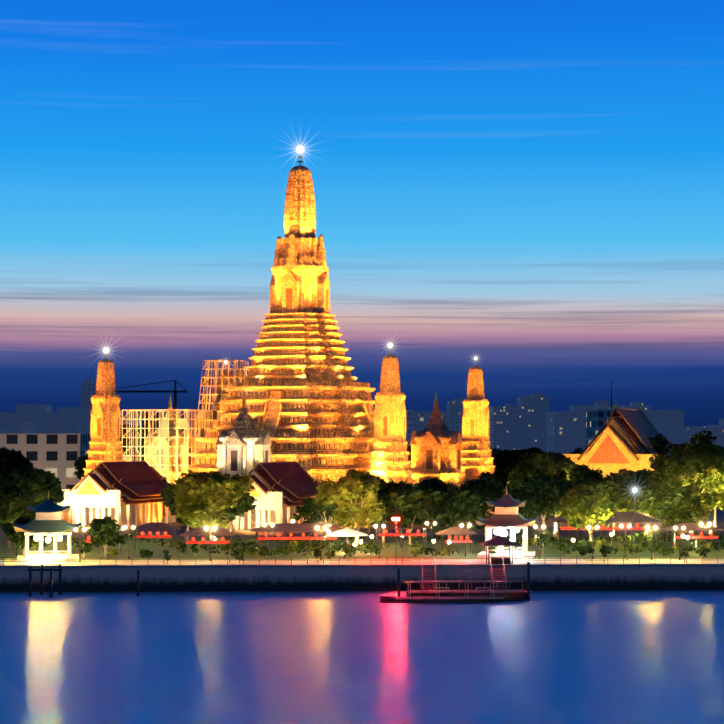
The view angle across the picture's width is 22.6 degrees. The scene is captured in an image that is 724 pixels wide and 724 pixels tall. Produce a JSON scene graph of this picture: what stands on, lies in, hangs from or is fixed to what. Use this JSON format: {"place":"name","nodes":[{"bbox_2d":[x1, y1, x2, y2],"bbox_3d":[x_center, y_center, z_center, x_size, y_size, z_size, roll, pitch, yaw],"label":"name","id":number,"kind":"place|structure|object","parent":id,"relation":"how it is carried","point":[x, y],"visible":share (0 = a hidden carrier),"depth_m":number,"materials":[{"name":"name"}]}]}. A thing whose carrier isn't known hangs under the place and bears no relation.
{"place":"outdoors","nodes":[
{"label":"outdoors","id":0,"kind":"place"},
{"bbox_2d":[0,590,723,723],"bbox_3d":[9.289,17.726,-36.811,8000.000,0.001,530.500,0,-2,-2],"label":"river water","id":1,"kind":"structure","parent":0,"point":[539,657],"depth_m":158.07,"materials":[{"name":"blue liquid"}]},
{"bbox_2d":[27,562,529,600],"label":"mooring piles","id":2,"kind":"object","parent":1,"relation":"on","point":[41,570],"visible":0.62,"depth_m":220.27,"materials":[{"name":"black wood"}]},
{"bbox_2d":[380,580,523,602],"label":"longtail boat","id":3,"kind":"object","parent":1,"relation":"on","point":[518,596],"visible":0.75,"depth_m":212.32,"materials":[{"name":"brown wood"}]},
{"bbox_2d":[407,581,526,599],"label":"pier pontoon","id":4,"kind":"object","parent":1,"relation":"on","point":[476,592],"visible":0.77,"depth_m":215.00,"materials":[{"name":"red metal"}]},
{"bbox_2d":[0,508,723,564],"bbox_3d":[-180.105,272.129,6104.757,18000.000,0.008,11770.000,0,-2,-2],"label":"ground","id":5,"kind":"structure","parent":0,"point":[202,557],"depth_m":256.70,"materials":[{"name":"green plant"}]},
{"bbox_2d":[0,470,20,477],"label":"tree","id":6,"kind":"object","parent":5,"relation":"on","point":[3,474],"visible":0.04,"depth_m":294.39,"materials":[{"name":"green plant"}]},
{"bbox_2d":[0,446,34,477],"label":"tree","id":7,"kind":"object","parent":5,"relation":"on","point":[18,461],"visible":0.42,"depth_m":414.09,"materials":[{"name":"green plant"}]},
{"bbox_2d":[0,474,43,547],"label":"tree","id":8,"kind":"object","parent":5,"relation":"on","point":[18,496],"visible":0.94,"depth_m":266.72,"materials":[{"name":"green plant"}]},
{"bbox_2d":[1,515,47,554],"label":"tree","id":9,"kind":"object","parent":5,"relation":"on","point":[13,535],"visible":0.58,"depth_m":245.29,"materials":[{"name":"green plant"}]},
{"bbox_2d":[17,467,64,518],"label":"tree","id":10,"kind":"object","parent":5,"relation":"on","point":[44,481],"visible":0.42,"depth_m":289.95,"materials":[{"name":"green plant"}]},
{"bbox_2d":[13,491,82,562],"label":"pavilion","id":11,"kind":"structure","parent":5,"relation":"on","point":[48,520],"depth_m":238.10,"materials":[{"name":"paint"}]},
{"bbox_2d":[74,528,85,561],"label":"lamp","id":12,"kind":"object","parent":5,"relation":"on","point":[76,529],"visible":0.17,"depth_m":236.59,"materials":[{"name":"grey metal"}]},
{"bbox_2d":[73,453,87,479],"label":"tree","id":13,"kind":"object","parent":5,"relation":"on","point":[80,462],"visible":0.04,"depth_m":453.14,"materials":[{"name":"green plant"}]},
{"bbox_2d":[75,529,127,553],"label":"shelter","id":14,"kind":"object","parent":5,"relation":"on","point":[88,537],"visible":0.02,"depth_m":252.55,"materials":[{"name":"red metal"}]},
{"bbox_2d":[87,516,126,558],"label":"tree","id":15,"kind":"object","parent":5,"relation":"on","point":[104,531],"visible":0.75,"depth_m":241.60,"materials":[{"name":"green plant"}]},
{"bbox_2d":[57,453,183,531],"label":"temple hall","id":16,"kind":"structure","parent":5,"relation":"on","point":[127,494],"depth_m":317.08,"materials":[{"name":"paint"}]},
{"bbox_2d":[124,526,134,558],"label":"lamp","id":17,"kind":"object","parent":5,"relation":"on","point":[129,530],"visible":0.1,"depth_m":242.76,"materials":[{"name":"grey metal"}]},
{"bbox_2d":[120,430,147,460],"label":"scaffolding","id":18,"kind":"object","parent":5,"relation":"on","point":[142,443],"visible":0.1,"depth_m":420.77,"materials":[{"name":"metal"}]},
{"bbox_2d":[120,413,161,433],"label":"scaffolding","id":19,"kind":"object","parent":5,"relation":"on","point":[156,422],"visible":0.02,"depth_m":431.66,"materials":[{"name":"metal"}]},
{"bbox_2d":[115,380,187,408],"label":"tower crane","id":20,"kind":"object","parent":5,"relation":"on","point":[175,392],"visible":0.69,"depth_m":895.36,"materials":[{"name":"grey metal"}]},
{"bbox_2d":[130,522,180,550],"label":"shelter","id":21,"kind":"object","parent":5,"relation":"on","point":[154,526],"visible":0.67,"depth_m":260.62,"materials":[{"name":"red metal"}]},
{"bbox_2d":[160,482,194,540],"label":"tree","id":22,"kind":"object","parent":5,"relation":"on","point":[167,494],"visible":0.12,"depth_m":285.19,"materials":[{"name":"green plant"}]},
{"bbox_2d":[179,528,238,554],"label":"shelter","id":23,"kind":"object","parent":5,"relation":"on","point":[203,532],"visible":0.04,"depth_m":251.23,"materials":[{"name":"red metal"}]},
{"bbox_2d":[205,527,215,560],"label":"lamp","id":24,"kind":"object","parent":5,"relation":"on","point":[210,531],"visible":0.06,"depth_m":240.09,"materials":[{"name":"grey metal"}]},
{"bbox_2d":[171,470,254,546],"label":"tree","id":25,"kind":"object","parent":5,"relation":"on","point":[203,499],"visible":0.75,"depth_m":265.92,"materials":[{"name":"green plant"}]},
{"bbox_2d":[219,492,257,531],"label":"tree","id":26,"kind":"object","parent":5,"relation":"on","point":[245,502],"visible":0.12,"depth_m":287.46,"materials":[{"name":"green plant"}]},
{"bbox_2d":[263,523,273,555],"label":"lamp","id":27,"kind":"object","parent":5,"relation":"on","point":[264,524],"visible":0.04,"depth_m":249.30,"materials":[{"name":"grey metal"}]},
{"bbox_2d":[64,509,494,528],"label":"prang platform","id":28,"kind":"structure","parent":5,"relation":"on","point":[66,516],"depth_m":345.39,"materials":[{"name":"stone"}]},
{"bbox_2d":[81,350,124,478],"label":"temple tower","id":29,"kind":"structure","parent":28,"relation":"on","point":[105,442],"depth_m":348.45,"materials":[{"name":"metal"}]},
{"bbox_2d":[122,409,216,483],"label":"scaffolding","id":30,"kind":"object","parent":28,"relation":"on","point":[164,428],"visible":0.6,"depth_m":372.37,"materials":[{"name":"beige metal"}]},
{"bbox_2d":[145,393,194,482],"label":"mondop","id":31,"kind":"structure","parent":28,"relation":"on","point":[164,450],"depth_m":373.92,"materials":[{"name":"metal"}]},
{"bbox_2d":[194,360,248,460],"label":"scaffolding","id":32,"kind":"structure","parent":28,"relation":"on","point":[238,374],"depth_m":402.77,"materials":[{"name":"beige"}]},
{"bbox_2d":[213,362,232,431],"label":"satellite prang","id":33,"kind":"structure","parent":28,"relation":"on","point":[217,406],"depth_m":403.88,"materials":[{"name":"metal"}]},
{"bbox_2d":[216,389,271,477],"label":"mondop","id":34,"kind":"structure","parent":28,"relation":"on","point":[242,443],"depth_m":337.47,"materials":[{"name":"stone"}]},
{"bbox_2d":[174,144,410,483],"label":"prang","id":35,"kind":"structure","parent":28,"relation":"on","point":[310,401],"depth_m":360.56,"materials":[{"name":"metal"}]},
{"bbox_2d":[368,345,414,485],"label":"temple tower","id":36,"kind":"structure","parent":28,"relation":"on","point":[389,462],"depth_m":329.09,"materials":[{"name":"metal"}]},
{"bbox_2d":[410,390,465,488],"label":"mondop","id":37,"kind":"structure","parent":28,"relation":"on","point":[436,443],"depth_m":355.06,"materials":[{"name":"metal"}]},
{"bbox_2d":[461,354,494,482],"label":"temple tower","id":38,"kind":"structure","parent":28,"relation":"on","point":[476,457],"depth_m":383.73,"materials":[{"name":"metal"}]},
{"bbox_2d":[224,452,338,535],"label":"temple hall","id":39,"kind":"structure","parent":5,"relation":"on","point":[282,491],"depth_m":306.58,"materials":[{"name":"stone"}]},
{"bbox_2d":[250,523,340,552],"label":"shelter","id":40,"kind":"object","parent":5,"relation":"on","point":[294,527],"visible":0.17,"depth_m":256.83,"materials":[{"name":"red metal"}]},
{"bbox_2d":[292,491,338,536],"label":"tree","id":41,"kind":"object","parent":5,"relation":"on","point":[308,508],"depth_m":281.36,"materials":[{"name":"green plant"}]},
{"bbox_2d":[316,526,326,559],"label":"lamp","id":42,"kind":"object","parent":5,"relation":"on","point":[317,527],"visible":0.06,"depth_m":241.55,"materials":[{"name":"grey metal"}]},
{"bbox_2d":[325,527,368,546],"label":"parasol","id":43,"kind":"object","parent":5,"relation":"on","point":[347,532],"visible":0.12,"depth_m":254.25,"materials":[{"name":"grey fabric"}]},
{"bbox_2d":[312,468,385,550],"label":"tree","id":44,"kind":"object","parent":5,"relation":"on","point":[352,494],"visible":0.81,"depth_m":258.20,"materials":[{"name":"green plant"}]},
{"bbox_2d":[0,564,723,591],"bbox_3d":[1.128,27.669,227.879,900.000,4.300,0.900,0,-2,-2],"label":"quay wall","id":45,"kind":"structure","parent":5,"relation":"on","point":[314,577],"depth_m":227.56,"materials":[{"name":"concrete"}]},
{"bbox_2d":[0,556,717,564],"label":"promenade fence","id":46,"kind":"object","parent":45,"relation":"on","point":[339,560],"visible":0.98,"depth_m":227.98,"materials":[{"name":"grey metal"}]},
{"bbox_2d":[421,558,435,589],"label":"gangway","id":47,"kind":"object","parent":45,"relation":"on","point":[429,587],"visible":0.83,"depth_m":222.92,"materials":[{"name":"red metal"}]},
{"bbox_2d":[490,558,506,588],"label":"gangway","id":48,"kind":"object","parent":45,"relation":"on","point":[503,570],"visible":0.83,"depth_m":223.96,"materials":[{"name":"red metal"}]},
{"bbox_2d":[0,379,723,489],"bbox_3d":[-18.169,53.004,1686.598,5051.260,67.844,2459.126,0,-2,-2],"label":"city skyline","id":49,"kind":"structure","parent":5,"relation":"on","point":[43,437],"depth_m":1213.80,"materials":[{"name":"grey concrete"}]},
{"bbox_2d":[368,521,375,535],"bbox_3d":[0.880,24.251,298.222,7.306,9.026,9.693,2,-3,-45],"label":"street lamp","id":50,"kind":"object","parent":5,"relation":"on","point":[372,523],"depth_m":297.51,"materials":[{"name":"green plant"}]},
{"bbox_2d":[374,525,384,557],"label":"lamp","id":51,"kind":"object","parent":5,"relation":"on","point":[375,526],"visible":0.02,"depth_m":245.78,"materials":[{"name":"grey metal"}]},
{"bbox_2d":[370,475,412,543],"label":"tree","id":52,"kind":"object","parent":5,"relation":"on","point":[383,486],"visible":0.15,"depth_m":273.67,"materials":[{"name":"green plant"}]},
{"bbox_2d":[65,531,723,556],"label":"garden hedges","id":53,"kind":"object","parent":5,"relation":"on","point":[277,550],"visible":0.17,"depth_m":263.00,"materials":[{"name":"green plant"}]},
{"bbox_2d":[78,526,710,563],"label":"shrubs","id":54,"kind":"object","parent":5,"relation":"on","point":[374,549],"visible":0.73,"depth_m":242.20,"materials":[{"name":"green plant"}]},
{"bbox_2d":[370,521,430,548],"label":"shelter","id":55,"kind":"object","parent":5,"relation":"on","point":[387,524],"visible":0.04,"depth_m":265.56,"materials":[{"name":"red metal"}]},
{"bbox_2d":[407,445,410,464],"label":"tree","id":56,"kind":"object","parent":5,"relation":"on","point":[409,450],"visible":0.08,"depth_m":466.92,"materials":[{"name":"green plant"}]},
{"bbox_2d":[380,486,442,544],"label":"tree","id":57,"kind":"object","parent":5,"relation":"on","point":[408,505],"visible":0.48,"depth_m":263.50,"materials":[{"name":"green plant"}]},
{"bbox_2d":[402,477,445,540],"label":"tree","id":58,"kind":"object","parent":5,"relation":"on","point":[432,484],"visible":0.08,"depth_m":284.82,"materials":[{"name":"green plant"}]},
{"bbox_2d":[415,483,478,547],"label":"tree","id":59,"kind":"object","parent":5,"relation":"on","point":[456,506],"visible":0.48,"depth_m":265.85,"materials":[{"name":"green plant"}]},
{"bbox_2d":[436,527,478,553],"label":"shelter","id":60,"kind":"object","parent":5,"relation":"on","point":[456,531],"visible":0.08,"depth_m":254.31,"materials":[{"name":"brown metal"}]},
{"bbox_2d":[460,524,470,556],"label":"lamp","id":61,"kind":"object","parent":5,"relation":"on","point":[465,528],"visible":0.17,"depth_m":248.16,"materials":[{"name":"grey metal"}]},
{"bbox_2d":[452,484,494,539],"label":"tree","id":62,"kind":"object","parent":5,"relation":"on","point":[480,498],"visible":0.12,"depth_m":281.42,"materials":[{"name":"green plant"}]},
{"bbox_2d":[464,477,511,536],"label":"tree","id":63,"kind":"object","parent":5,"relation":"on","point":[496,489],"visible":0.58,"depth_m":296.32,"materials":[{"name":"green plant"}]},
{"bbox_2d":[478,467,512,511],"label":"tree","id":64,"kind":"object","parent":5,"relation":"on","point":[500,475],"visible":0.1,"depth_m":328.42,"materials":[{"name":"green plant"}]},
{"bbox_2d":[481,535,517,563],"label":"pier hut","id":65,"kind":"object","parent":5,"relation":"on","point":[498,540],"visible":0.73,"depth_m":231.44,"materials":[{"name":"brown wood"}]},
{"bbox_2d":[490,447,516,471],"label":"tree","id":66,"kind":"object","parent":5,"relation":"on","point":[501,458],"visible":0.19,"depth_m":474.35,"materials":[{"name":"green plant"}]},
{"bbox_2d":[475,486,537,557],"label":"pavilion","id":67,"kind":"structure","parent":5,"relation":"on","point":[506,515],"depth_m":246.32,"materials":[{"name":"paint"}]},
{"bbox_2d":[504,482,527,515],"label":"tree","id":68,"kind":"object","parent":5,"relation":"on","point":[512,495],"visible":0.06,"depth_m":310.36,"materials":[{"name":"green plant"}]},
{"bbox_2d":[508,447,550,463],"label":"tree","id":69,"kind":"object","parent":5,"relation":"on","point":[516,456],"visible":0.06,"depth_m":513.25,"materials":[{"name":"green plant"}]},
{"bbox_2d":[534,525,544,557],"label":"lamp","id":70,"kind":"object","parent":5,"relation":"on","point":[535,526],"visible":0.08,"depth_m":244.45,"materials":[{"name":"grey metal"}]},
{"bbox_2d":[510,473,571,533],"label":"tree","id":71,"kind":"object","parent":5,"relation":"on","point":[544,493],"visible":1,"depth_m":281.98,"materials":[{"name":"green plant"}]},
{"bbox_2d":[506,450,606,537],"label":"tree","id":72,"kind":"object","parent":5,"relation":"on","point":[559,466],"visible":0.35,"depth_m":291.42,"materials":[{"name":"green plant"}]},
{"bbox_2d":[567,445,587,453],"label":"tree","id":73,"kind":"object","parent":5,"relation":"on","point":[577,451],"depth_m":556.37,"materials":[{"name":"green plant"}]},
{"bbox_2d":[558,484,615,540],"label":"tree","id":74,"kind":"object","parent":5,"relation":"on","point":[591,507],"visible":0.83,"depth_m":264.54,"materials":[{"name":"green plant"}]},
{"bbox_2d":[587,526,598,558],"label":"lamp","id":75,"kind":"object","parent":5,"relation":"on","point":[588,527],"visible":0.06,"depth_m":242.65,"materials":[{"name":"grey metal"}]},
{"bbox_2d":[548,512,661,545],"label":"shelter","id":76,"kind":"object","parent":5,"relation":"on","point":[625,517],"visible":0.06,"depth_m":271.75,"materials":[{"name":"brown metal"}]},
{"bbox_2d":[559,401,670,529],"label":"temple hall","id":77,"kind":"structure","parent":5,"relation":"on","point":[619,441],"depth_m":325.23,"materials":[{"name":"stone"}]},
{"bbox_2d":[573,470,656,540],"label":"tree","id":78,"kind":"object","parent":5,"relation":"on","point":[619,494],"visible":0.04,"depth_m":280.73,"materials":[{"name":"green plant"}]},
{"bbox_2d":[620,525,630,557],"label":"lamp","id":79,"kind":"object","parent":5,"relation":"on","point":[621,526],"visible":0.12,"depth_m":245.81,"materials":[{"name":"grey metal"}]},
{"bbox_2d":[633,489,635,547],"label":"flood mast","id":80,"kind":"object","parent":5,"relation":"on","point":[634,490],"depth_m":261.13,"materials":[{"name":"grey metal"}]},
{"bbox_2d":[617,468,681,541],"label":"tree","id":81,"kind":"object","parent":5,"relation":"on","point":[656,481],"depth_m":282.81,"materials":[{"name":"green plant"}]},
{"bbox_2d":[646,526,656,559],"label":"lamp","id":82,"kind":"object","parent":5,"relation":"on","point":[647,527],"depth_m":241.90,"materials":[{"name":"grey metal"}]},
{"bbox_2d":[647,433,669,458],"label":"tree","id":83,"kind":"object","parent":5,"relation":"on","point":[657,442],"visible":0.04,"depth_m":337.00,"materials":[{"name":"green plant"}]},
{"bbox_2d":[666,440,678,451],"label":"tree","id":84,"kind":"object","parent":5,"relation":"on","point":[668,443],"depth_m":469.60,"materials":[{"name":"green plant"}]},
{"bbox_2d":[639,479,711,547],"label":"tree","id":85,"kind":"object","parent":5,"relation":"on","point":[677,503],"visible":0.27,"depth_m":264.47,"materials":[{"name":"green plant"}]},
{"bbox_2d":[674,526,684,559],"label":"lamp","id":86,"kind":"object","parent":5,"relation":"on","point":[675,527],"depth_m":241.00,"materials":[{"name":"grey metal"}]},
{"bbox_2d":[649,429,723,535],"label":"tree","id":87,"kind":"object","parent":5,"relation":"on","point":[701,463],"visible":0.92,"depth_m":287.94,"materials":[{"name":"green plant"}]},
{"bbox_2d":[661,523,723,551],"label":"shelter","id":88,"kind":"object","parent":5,"relation":"on","point":[689,527],"depth_m":259.01,"materials":[{"name":"brown metal"}]},
{"bbox_2d":[700,523,710,548],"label":"lamp","id":89,"kind":"object","parent":5,"relation":"on","point":[705,527],"depth_m":251.20,"materials":[{"name":"grey metal"}]},
{"bbox_2d":[697,490,723,532],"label":"tree","id":90,"kind":"object","parent":5,"relation":"on","point":[714,500],"visible":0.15,"depth_m":307.41,"materials":[{"name":"green plant"}]},
{"bbox_2d":[0,0,723,430],"label":"sky","id":91,"kind":"structure","parent":0,"point":[533,189],"materials":[{"name":"blue"}]}
]}

